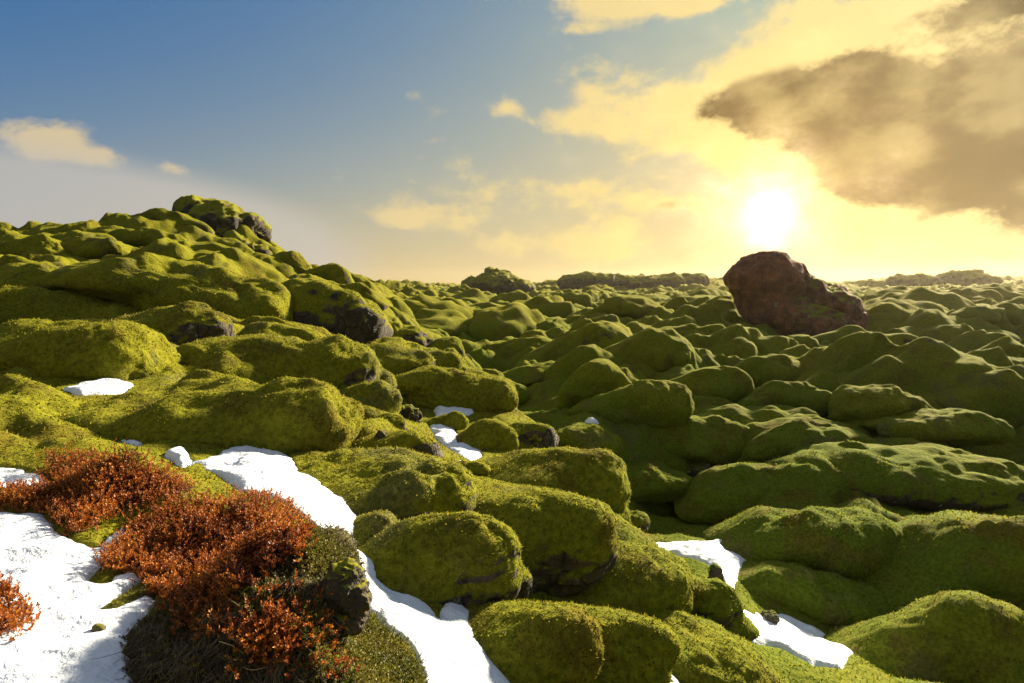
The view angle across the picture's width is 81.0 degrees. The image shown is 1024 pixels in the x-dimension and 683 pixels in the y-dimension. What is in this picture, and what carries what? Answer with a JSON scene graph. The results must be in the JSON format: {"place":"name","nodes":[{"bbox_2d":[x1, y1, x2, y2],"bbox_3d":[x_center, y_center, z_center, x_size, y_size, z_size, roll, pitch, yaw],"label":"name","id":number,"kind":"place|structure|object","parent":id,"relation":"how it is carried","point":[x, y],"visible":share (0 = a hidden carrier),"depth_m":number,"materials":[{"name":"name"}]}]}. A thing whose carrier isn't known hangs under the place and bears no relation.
{"place":"outdoors","nodes":[
{"label":"outdoors","id":0,"kind":"place"},
{"bbox_2d":[0,210,1023,682],"bbox_3d":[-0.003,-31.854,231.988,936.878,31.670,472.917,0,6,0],"label":"terrain","id":1,"kind":"structure","parent":0,"point":[34,406],"depth_m":9.09,"materials":[{"name":"plant"}]},
{"bbox_2d":[0,468,45,487],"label":"snow patch","id":2,"kind":"object","parent":1,"relation":"on","point":[11,474],"visible":0.37,"depth_m":2.23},
{"bbox_2d":[0,261,63,286],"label":"moss mound","id":3,"kind":"object","parent":1,"relation":"on","point":[24,274],"visible":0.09,"depth_m":8.08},
{"bbox_2d":[0,233,67,255],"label":"moss mound","id":4,"kind":"object","parent":1,"relation":"on","point":[18,244],"visible":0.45,"depth_m":11.38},
{"bbox_2d":[0,512,154,682],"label":"snow patch","id":5,"kind":"object","parent":1,"relation":"on","point":[41,559],"visible":0.82,"depth_m":1.37,"materials":[{"name":"snow"}]},
{"bbox_2d":[0,570,42,641],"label":"heather","id":6,"kind":"object","parent":5,"relation":"on","point":[11,617],"visible":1,"depth_m":1.29,"materials":[{"name":"red plant"}]},
{"bbox_2d":[0,317,186,380],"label":"moss mound","id":7,"kind":"object","parent":1,"relation":"on","point":[121,350],"visible":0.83,"depth_m":4.25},
{"bbox_2d":[60,236,132,259],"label":"moss mound","id":8,"kind":"object","parent":1,"relation":"on","point":[91,247],"visible":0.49,"depth_m":11.93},
{"bbox_2d":[63,378,133,395],"bbox_3d":[-2.747,0.322,4.065,0.420,0.120,0.664,0,6,0],"label":"snow patch","id":9,"kind":"object","parent":1,"relation":"on","point":[105,386],"visible":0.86,"depth_m":3.94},
{"bbox_2d":[0,438,216,537],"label":"heather","id":10,"kind":"object","parent":1,"relation":"on","point":[65,506],"visible":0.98,"depth_m":1.96,"materials":[{"name":"red plant"}]},
{"bbox_2d":[114,227,185,247],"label":"moss mound","id":11,"kind":"object","parent":1,"relation":"on","point":[141,237],"visible":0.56,"depth_m":13.50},
{"bbox_2d":[34,252,293,321],"bbox_3d":[-4.585,-0.627,8.273,3.490,1.175,2.200,0,6,0],"label":"moss mound","id":12,"kind":"object","parent":1,"relation":"on","point":[144,281],"visible":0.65,"depth_m":7.44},
{"bbox_2d":[130,208,215,234],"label":"moss mound","id":13,"kind":"object","parent":1,"relation":"on","point":[157,214],"visible":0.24,"depth_m":15.21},
{"bbox_2d":[107,300,246,345],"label":"moss mound","id":14,"kind":"object","parent":1,"relation":"on","point":[190,321],"visible":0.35,"depth_m":5.89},
{"bbox_2d":[164,446,191,467],"bbox_3d":[-1.458,0.525,2.629,0.152,0.086,0.429,-3,6,-31],"label":"snow patch","id":15,"kind":"object","parent":1,"relation":"on","point":[179,456],"visible":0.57,"depth_m":2.62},
{"bbox_2d":[191,241,228,250],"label":"moss mound","id":16,"kind":"object","parent":1,"relation":"on","point":[210,246],"visible":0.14,"depth_m":12.92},
{"bbox_2d":[59,375,364,454],"bbox_3d":[-1.730,0.419,3.472,1.794,0.525,1.262,0,6,0],"label":"moss mound","id":17,"kind":"object","parent":1,"relation":"on","point":[286,415],"visible":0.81,"depth_m":3.06,"materials":[{"name":"plant"}]},
{"bbox_2d":[172,194,272,254],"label":"rock crag","id":18,"kind":"structure","parent":1,"relation":"on","point":[223,218],"depth_m":16.71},
{"bbox_2d":[122,527,363,682],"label":"peat mound","id":19,"kind":"object","parent":1,"relation":"on","point":[286,566],"visible":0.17,"depth_m":1.24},
{"bbox_2d":[90,483,359,682],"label":"heather","id":20,"kind":"object","parent":19,"relation":"on","point":[177,562],"visible":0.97,"depth_m":1.35,"materials":[{"name":"red plant"}]},
{"bbox_2d":[119,523,366,682],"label":"moss mat","id":21,"kind":"object","parent":19,"relation":"on","point":[144,620],"visible":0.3,"depth_m":1.26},
{"bbox_2d":[142,563,359,682],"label":"moss tuft","id":22,"kind":"object","parent":19,"relation":"on","point":[245,589],"visible":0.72,"depth_m":1.23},
{"bbox_2d":[286,521,362,580],"bbox_3d":[-0.561,0.563,1.793,0.196,0.327,0.924,-2,6,-19],"label":"moss tuft","id":23,"kind":"object","parent":19,"relation":"on","point":[309,554],"visible":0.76,"depth_m":1.44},
{"bbox_2d":[270,251,311,273],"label":"moss mound","id":24,"kind":"object","parent":1,"relation":"on","point":[298,262],"visible":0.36,"depth_m":15.21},
{"bbox_2d":[185,332,397,389],"bbox_3d":[-2.177,0.260,5.642,2.197,0.732,1.534,0,6,0],"label":"moss mound","id":25,"kind":"object","parent":1,"relation":"on","point":[339,361],"visible":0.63,"depth_m":5.18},
{"bbox_2d":[303,263,354,283],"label":"moss mound","id":26,"kind":"object","parent":1,"relation":"on","point":[337,273],"visible":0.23,"depth_m":15.05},
{"bbox_2d":[282,278,393,343],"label":"moss mound","id":27,"kind":"object","parent":1,"relation":"on","point":[354,316],"visible":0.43,"depth_m":8.17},
{"bbox_2d":[321,557,372,636],"bbox_3d":[-0.370,0.571,1.338,0.119,0.172,0.099,0,6,0],"label":"lava rock","id":28,"kind":"object","parent":1,"relation":"on","point":[345,581],"visible":0.82,"depth_m":1.31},
{"bbox_2d":[192,445,509,682],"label":"snow patch","id":29,"kind":"object","parent":1,"relation":"on","point":[447,645],"visible":0.65,"depth_m":1.94,"materials":[{"name":"snow"}]},
{"bbox_2d":[340,282,387,310],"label":"moss mound","id":30,"kind":"object","parent":1,"relation":"on","point":[363,290],"visible":0.33,"depth_m":14.46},
{"bbox_2d":[339,379,403,413],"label":"moss mound","id":31,"kind":"object","parent":1,"relation":"on","point":[381,394],"visible":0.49,"depth_m":5.10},
{"bbox_2d":[352,509,398,546],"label":"moss mound","id":32,"kind":"object","parent":1,"relation":"on","point":[368,525],"visible":0.48,"depth_m":2.27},
{"bbox_2d":[332,610,433,682],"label":"moss tuft","id":33,"kind":"object","parent":1,"relation":"on","point":[367,652],"visible":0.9,"depth_m":1.50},
{"bbox_2d":[294,446,480,519],"bbox_3d":[-0.661,0.699,2.814,1.045,0.378,0.787,-3,6,-24],"label":"moss mound","id":34,"kind":"object","parent":1,"relation":"on","point":[401,483],"visible":0.69,"depth_m":2.62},
{"bbox_2d":[373,412,407,429],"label":"moss mound","id":35,"kind":"object","parent":1,"relation":"on","point":[397,420],"visible":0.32,"depth_m":4.38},
{"bbox_2d":[348,428,443,457],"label":"moss mound","id":36,"kind":"object","parent":1,"relation":"on","point":[418,441],"visible":0.47,"depth_m":3.36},
{"bbox_2d":[366,341,435,374],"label":"moss mound","id":37,"kind":"object","parent":1,"relation":"on","point":[396,358],"visible":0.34,"depth_m":6.58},
{"bbox_2d":[399,404,421,422],"bbox_3d":[-0.938,0.666,5.421,0.263,0.201,0.218,0,6,0],"label":"lava rock","id":38,"kind":"object","parent":1,"relation":"on","point":[410,412],"visible":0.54,"depth_m":5.35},
{"bbox_2d":[392,325,433,346],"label":"moss mound","id":39,"kind":"object","parent":1,"relation":"on","point":[420,335],"visible":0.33,"depth_m":11.10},
{"bbox_2d":[403,297,435,312],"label":"moss hummock","id":40,"kind":"object","parent":1,"relation":"on","point":[415,306],"visible":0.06,"depth_m":26.12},
{"bbox_2d":[409,294,472,318],"bbox_3d":[-3.843,-0.918,26.860,4.194,2.376,4.197,3,6,25],"label":"moss hummock","id":41,"kind":"object","parent":1,"relation":"on","point":[438,304],"visible":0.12,"depth_m":26.52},
{"bbox_2d":[414,308,467,318],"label":"moss hummock","id":42,"kind":"object","parent":1,"relation":"on","point":[423,313],"visible":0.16,"depth_m":24.89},
{"bbox_2d":[359,509,526,606],"bbox_3d":[-0.330,0.834,2.266,0.768,0.464,0.703,0,6,0],"label":"moss mound","id":43,"kind":"object","parent":1,"relation":"on","point":[466,558],"visible":0.67,"depth_m":2.07,"materials":[{"name":"plant"}]},
{"bbox_2d":[416,316,471,336],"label":"moss hummock","id":44,"kind":"object","parent":1,"relation":"on","point":[456,326],"visible":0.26,"depth_m":23.26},
{"bbox_2d":[428,350,462,369],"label":"moss mound","id":45,"kind":"object","parent":1,"relation":"on","point":[449,358],"visible":0.42,"depth_m":7.71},
{"bbox_2d":[422,411,469,429],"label":"moss mound","id":46,"kind":"object","parent":1,"relation":"on","point":[456,420],"visible":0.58,"depth_m":5.46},
{"bbox_2d":[427,336,464,354],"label":"moss mound","id":47,"kind":"object","parent":1,"relation":"on","point":[442,343],"visible":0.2,"depth_m":11.47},
{"bbox_2d":[433,406,473,416],"bbox_3d":[-0.549,0.716,6.116,0.406,0.164,0.780,3,6,31],"label":"snow patch","id":48,"kind":"object","parent":1,"relation":"on","point":[439,410],"visible":0.38,"depth_m":5.99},
{"bbox_2d":[430,424,481,460],"bbox_3d":[-0.482,0.841,4.943,0.369,0.186,1.674,-2,6,-17],"label":"snow patch","id":49,"kind":"object","parent":1,"relation":"on","point":[445,435],"visible":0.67,"depth_m":4.67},
{"bbox_2d":[395,364,518,412],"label":"moss mound","id":50,"kind":"object","parent":1,"relation":"on","point":[431,387],"visible":0.72,"depth_m":6.11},
{"bbox_2d":[442,297,496,314],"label":"moss hummock","id":51,"kind":"object","parent":1,"relation":"on","point":[460,302],"visible":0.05,"depth_m":27.70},
{"bbox_2d":[451,288,495,303],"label":"moss hummock","id":52,"kind":"object","parent":1,"relation":"on","point":[473,295],"visible":0.22,"depth_m":56.46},
{"bbox_2d":[456,460,491,475],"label":"moss mound","id":53,"kind":"object","parent":1,"relation":"on","point":[475,467],"visible":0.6,"depth_m":3.83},
{"bbox_2d":[455,418,519,451],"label":"moss mound","id":54,"kind":"object","parent":1,"relation":"on","point":[489,434],"visible":0.65,"depth_m":4.74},
{"bbox_2d":[469,301,505,308],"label":"moss hummock","id":55,"kind":"object","parent":1,"relation":"on","point":[484,305],"visible":0.19,"depth_m":39.83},
{"bbox_2d":[461,266,535,294],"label":"rock knoll","id":56,"kind":"structure","parent":1,"relation":"on","point":[490,279],"depth_m":115.51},
{"bbox_2d":[467,301,544,341],"bbox_3d":[-0.552,-0.292,25.201,4.057,2.782,4.322,-4,7,-35],"label":"moss hummock","id":57,"kind":"object","parent":1,"relation":"on","point":[517,320],"visible":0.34,"depth_m":23.61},
{"bbox_2d":[489,290,532,302],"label":"moss hummock","id":58,"kind":"object","parent":1,"relation":"on","point":[510,297],"visible":0.21,"depth_m":53.34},
{"bbox_2d":[513,381,530,406],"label":"moss mound","id":59,"kind":"object","parent":1,"relation":"on","point":[523,394],"visible":0.22,"depth_m":11.61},
{"bbox_2d":[515,567,532,599],"bbox_3d":[-0.108,0.953,2.376,0.387,0.198,0.252,0,6,0],"label":"rock","id":60,"kind":"object","parent":1,"relation":"on","point":[526,586],"visible":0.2,"depth_m":2.33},
{"bbox_2d":[502,360,554,384],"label":"moss mound","id":61,"kind":"object","parent":1,"relation":"on","point":[531,374],"visible":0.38,"depth_m":13.12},
{"bbox_2d":[507,421,558,449],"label":"moss mound","id":62,"kind":"object","parent":1,"relation":"on","point":[526,431],"visible":0.45,"depth_m":5.28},
{"bbox_2d":[465,598,605,682],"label":"moss mound","id":63,"kind":"object","parent":1,"relation":"on","point":[526,641],"visible":0.73,"depth_m":1.83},
{"bbox_2d":[500,328,570,357],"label":"moss mound","id":64,"kind":"object","parent":1,"relation":"on","point":[514,347],"visible":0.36,"depth_m":16.43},
{"bbox_2d":[474,484,618,597],"bbox_3d":[-0.024,0.973,2.950,1.075,0.592,0.960,0,6,0],"label":"moss mound","id":65,"kind":"object","parent":1,"relation":"on","point":[568,540],"visible":0.57,"depth_m":2.66,"materials":[{"name":"plant"}]},
{"bbox_2d":[520,296,575,317],"bbox_3d":[1.608,-1.681,32.242,3.688,1.590,3.055,1,6,7],"label":"moss hummock","id":66,"kind":"object","parent":1,"relation":"on","point":[547,306],"visible":0.38,"depth_m":31.05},
{"bbox_2d":[478,446,631,511],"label":"moss mound","id":67,"kind":"object","parent":1,"relation":"on","point":[600,474],"visible":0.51,"depth_m":3.87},
{"bbox_2d":[519,320,630,362],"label":"moss mound","id":68,"kind":"object","parent":1,"relation":"on","point":[602,334],"visible":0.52,"depth_m":15.08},
{"bbox_2d":[561,292,591,306],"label":"moss hummock","id":69,"kind":"object","parent":1,"relation":"on","point":[584,299],"visible":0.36,"depth_m":48.37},
{"bbox_2d":[555,422,624,456],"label":"moss mound","id":70,"kind":"object","parent":1,"relation":"on","point":[582,435],"visible":0.77,"depth_m":8.11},
{"bbox_2d":[556,271,627,289],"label":"rock crag","id":71,"kind":"structure","parent":1,"relation":"on","point":[583,279],"depth_m":145.73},
{"bbox_2d":[556,358,631,409],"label":"moss mound","id":72,"kind":"object","parent":1,"relation":"on","point":[592,378],"visible":0.65,"depth_m":9.68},
{"bbox_2d":[558,601,682,682],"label":"moss mound","id":73,"kind":"object","parent":1,"relation":"on","point":[641,648],"visible":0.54,"depth_m":1.98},
{"bbox_2d":[566,540,694,615],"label":"moss mound","id":74,"kind":"object","parent":1,"relation":"on","point":[646,578],"visible":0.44,"depth_m":2.79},
{"bbox_2d":[567,379,693,428],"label":"moss mound","id":75,"kind":"object","parent":1,"relation":"on","point":[654,404],"visible":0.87,"depth_m":9.05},
{"bbox_2d":[603,295,660,318],"bbox_3d":[5.232,-1.374,25.800,2.493,1.267,2.572,5,8,43],"label":"moss hummock","id":76,"kind":"object","parent":1,"relation":"on","point":[634,306],"visible":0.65,"depth_m":25.04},
{"bbox_2d":[630,511,650,533],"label":"moss mound","id":77,"kind":"object","parent":1,"relation":"on","point":[641,520],"visible":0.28,"depth_m":6.93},
{"bbox_2d":[603,327,706,372],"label":"moss mound","id":78,"kind":"object","parent":1,"relation":"on","point":[661,351],"visible":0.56,"depth_m":13.23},
{"bbox_2d":[626,452,692,503],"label":"moss mound","id":79,"kind":"object","parent":1,"relation":"on","point":[654,481],"visible":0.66,"depth_m":8.29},
{"bbox_2d":[624,272,709,288],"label":"rock crag","id":80,"kind":"structure","parent":1,"relation":"on","point":[673,280],"depth_m":145.84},
{"bbox_2d":[659,323,724,336],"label":"moss mound","id":81,"kind":"object","parent":1,"relation":"on","point":[688,329],"visible":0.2,"depth_m":18.05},
{"bbox_2d":[686,461,711,477],"bbox_3d":[2.870,2.001,9.133,0.487,0.384,0.448,0,6,0],"label":"lava rock","id":82,"kind":"object","parent":1,"relation":"on","point":[694,469],"visible":0.51,"depth_m":9.03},
{"bbox_2d":[680,287,724,296],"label":"moss hummock","id":83,"kind":"object","parent":1,"relation":"on","point":[713,291],"visible":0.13,"depth_m":59.72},
{"bbox_2d":[655,414,750,466],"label":"moss mound","id":84,"kind":"object","parent":1,"relation":"on","point":[715,440],"visible":0.52,"depth_m":9.15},
{"bbox_2d":[633,608,784,682],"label":"moss mound","id":85,"kind":"object","parent":1,"relation":"on","point":[713,651],"visible":0.56,"depth_m":2.54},
{"bbox_2d":[669,365,753,403],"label":"moss mound","id":86,"kind":"object","parent":1,"relation":"on","point":[733,385],"visible":0.43,"depth_m":10.94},
{"bbox_2d":[707,563,724,581],"bbox_3d":[1.854,2.157,5.471,0.149,0.263,0.134,0,6,0],"label":"lava rock","id":87,"kind":"object","parent":1,"relation":"on","point":[715,570],"visible":0.49,"depth_m":5.43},
{"bbox_2d":[672,461,777,524],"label":"moss mound","id":88,"kind":"object","parent":1,"relation":"on","point":[714,495],"visible":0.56,"depth_m":7.76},
{"bbox_2d":[691,573,759,640],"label":"moss mound","id":89,"kind":"object","parent":1,"relation":"on","point":[719,600],"visible":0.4,"depth_m":3.10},
{"bbox_2d":[656,539,852,668],"bbox_3d":[2.088,2.038,5.399,1.916,1.297,4.408,0,6,0],"label":"snow patch","id":90,"kind":"object","parent":1,"relation":"on","point":[800,640],"visible":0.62,"depth_m":4.89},
{"bbox_2d":[691,404,818,424],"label":"moss mound","id":91,"kind":"object","parent":1,"relation":"on","point":[741,414],"visible":0.32,"depth_m":9.85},
{"bbox_2d":[760,610,779,623],"bbox_3d":[2.147,2.316,5.022,0.167,0.122,0.151,0,6,0],"label":"lava rock","id":92,"kind":"object","parent":1,"relation":"on","point":[771,616],"visible":0.67,"depth_m":4.98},
{"bbox_2d":[734,354,807,388],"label":"moss mound","id":93,"kind":"object","parent":1,"relation":"on","point":[760,370],"visible":0.53,"depth_m":12.67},
{"bbox_2d":[735,380,831,418],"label":"moss mound","id":94,"kind":"object","parent":1,"relation":"on","point":[797,394],"visible":0.5,"depth_m":10.45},
{"bbox_2d":[723,250,869,336],"bbox_3d":[11.802,-1.809,24.620,5.903,3.763,4.328,-3,6,-29],"label":"boulder","id":95,"kind":"object","parent":1,"relation":"on","point":[780,293],"visible":0.87,"depth_m":23.42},
{"bbox_2d":[701,504,903,579],"bbox_3d":[3.386,2.077,6.699,2.657,0.840,1.840,0,6,0],"label":"moss mound","id":96,"kind":"object","parent":1,"relation":"on","point":[858,542],"visible":0.61,"depth_m":5.99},
{"bbox_2d":[736,416,876,462],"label":"moss mound","id":97,"kind":"object","parent":1,"relation":"on","point":[770,439],"visible":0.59,"depth_m":8.65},
{"bbox_2d":[737,558,890,625],"bbox_3d":[2.882,2.347,5.911,1.749,0.618,1.268,0,6,0],"label":"moss mound","id":98,"kind":"object","parent":1,"relation":"on","point":[828,598],"visible":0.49,"depth_m":5.46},
{"bbox_2d":[812,325,867,343],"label":"moss mound","id":99,"kind":"object","parent":1,"relation":"on","point":[835,335],"visible":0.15,"depth_m":19.05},
{"bbox_2d":[827,384,936,422],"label":"moss mound","id":100,"kind":"object","parent":1,"relation":"on","point":[853,402],"visible":0.69,"depth_m":9.53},
{"bbox_2d":[860,285,908,299],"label":"moss hummock","id":101,"kind":"object","parent":1,"relation":"on","point":[901,288],"visible":0.26,"depth_m":52.17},
{"bbox_2d":[885,333,918,345],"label":"moss mound","id":102,"kind":"object","parent":1,"relation":"on","point":[899,339],"visible":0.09,"depth_m":12.93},
{"bbox_2d":[862,298,946,315],"bbox_3d":[17.981,-1.115,28.814,3.894,1.939,4.641,-3,6,-25],"label":"moss hummock","id":103,"kind":"object","parent":1,"relation":"on","point":[868,305],"visible":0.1,"depth_m":28.54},
{"bbox_2d":[788,442,1023,511],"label":"moss mound","id":104,"kind":"object","parent":1,"relation":"on","point":[932,477],"visible":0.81,"depth_m":7.25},
{"bbox_2d":[866,301,954,324],"bbox_3d":[16.087,-0.720,24.296,3.218,1.816,3.570,4,7,36],"label":"moss hummock","id":105,"kind":"object","parent":1,"relation":"on","point":[893,312],"visible":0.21,"depth_m":23.59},
{"bbox_2d":[884,273,943,286],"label":"rock crag","id":106,"kind":"structure","parent":1,"relation":"on","point":[917,279],"depth_m":147.14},
{"bbox_2d":[822,589,1023,682],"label":"moss mound","id":107,"kind":"object","parent":1,"relation":"on","point":[961,636],"visible":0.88,"depth_m":4.36,"materials":[{"name":"plant"}]},
{"bbox_2d":[847,408,1015,445],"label":"moss mound","id":108,"kind":"object","parent":1,"relation":"on","point":[960,426],"visible":0.84,"depth_m":8.86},
{"bbox_2d":[898,287,976,309],"bbox_3d":[24.716,-1.870,35.458,4.161,2.728,4.389,-5,8,-44],"label":"moss hummock","id":109,"kind":"object","parent":1,"relation":"on","point":[951,300],"visible":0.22,"depth_m":34.76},
{"bbox_2d":[913,325,965,343],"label":"moss mound","id":110,"kind":"object","parent":1,"relation":"on","point":[940,333],"visible":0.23,"depth_m":21.12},
{"bbox_2d":[864,508,1023,611],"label":"moss mound","id":111,"kind":"object","parent":1,"relation":"on","point":[952,550],"visible":0.65,"depth_m":5.42,"materials":[{"name":"plant"}]},
{"bbox_2d":[937,268,1002,286],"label":"rock crag","id":112,"kind":"structure","parent":1,"relation":"on","point":[969,277],"depth_m":146.56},
{"bbox_2d":[947,315,1001,329],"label":"moss hummock","id":113,"kind":"object","parent":1,"relation":"on","point":[976,323],"visible":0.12,"depth_m":25.14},
{"bbox_2d":[948,287,1002,301],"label":"moss hummock","id":114,"kind":"object","parent":1,"relation":"on","point":[970,294],"visible":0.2,"depth_m":46.97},
{"bbox_2d":[948,306,1006,324],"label":"moss hummock","id":115,"kind":"object","parent":1,"relation":"on","point":[993,315],"visible":0.54,"depth_m":25.72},
{"bbox_2d":[933,369,1023,428],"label":"moss mound","id":116,"kind":"object","parent":1,"relation":"on","point":[999,393],"visible":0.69,"depth_m":10.16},
{"bbox_2d":[953,321,1020,341],"bbox_3d":[19.708,-0.275,25.550,3.396,1.247,3.148,-4,7,-35],"label":"moss hummock","id":117,"kind":"object","parent":1,"relation":"on","point":[1014,336],"visible":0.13,"depth_m":24.52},
{"bbox_2d":[980,283,1023,300],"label":"moss hummock","id":118,"kind":"object","parent":1,"relation":"on","point":[1006,292],"visible":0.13,"depth_m":51.68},
{"bbox_2d":[995,302,1023,323],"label":"moss hummock","id":119,"kind":"object","parent":1,"relation":"on","point":[1015,313],"visible":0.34,"depth_m":26.40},
{"bbox_2d":[0,0,1023,284],"label":"sky","id":120,"kind":"structure","parent":0,"point":[425,141],"materials":[{"name":"blue"}]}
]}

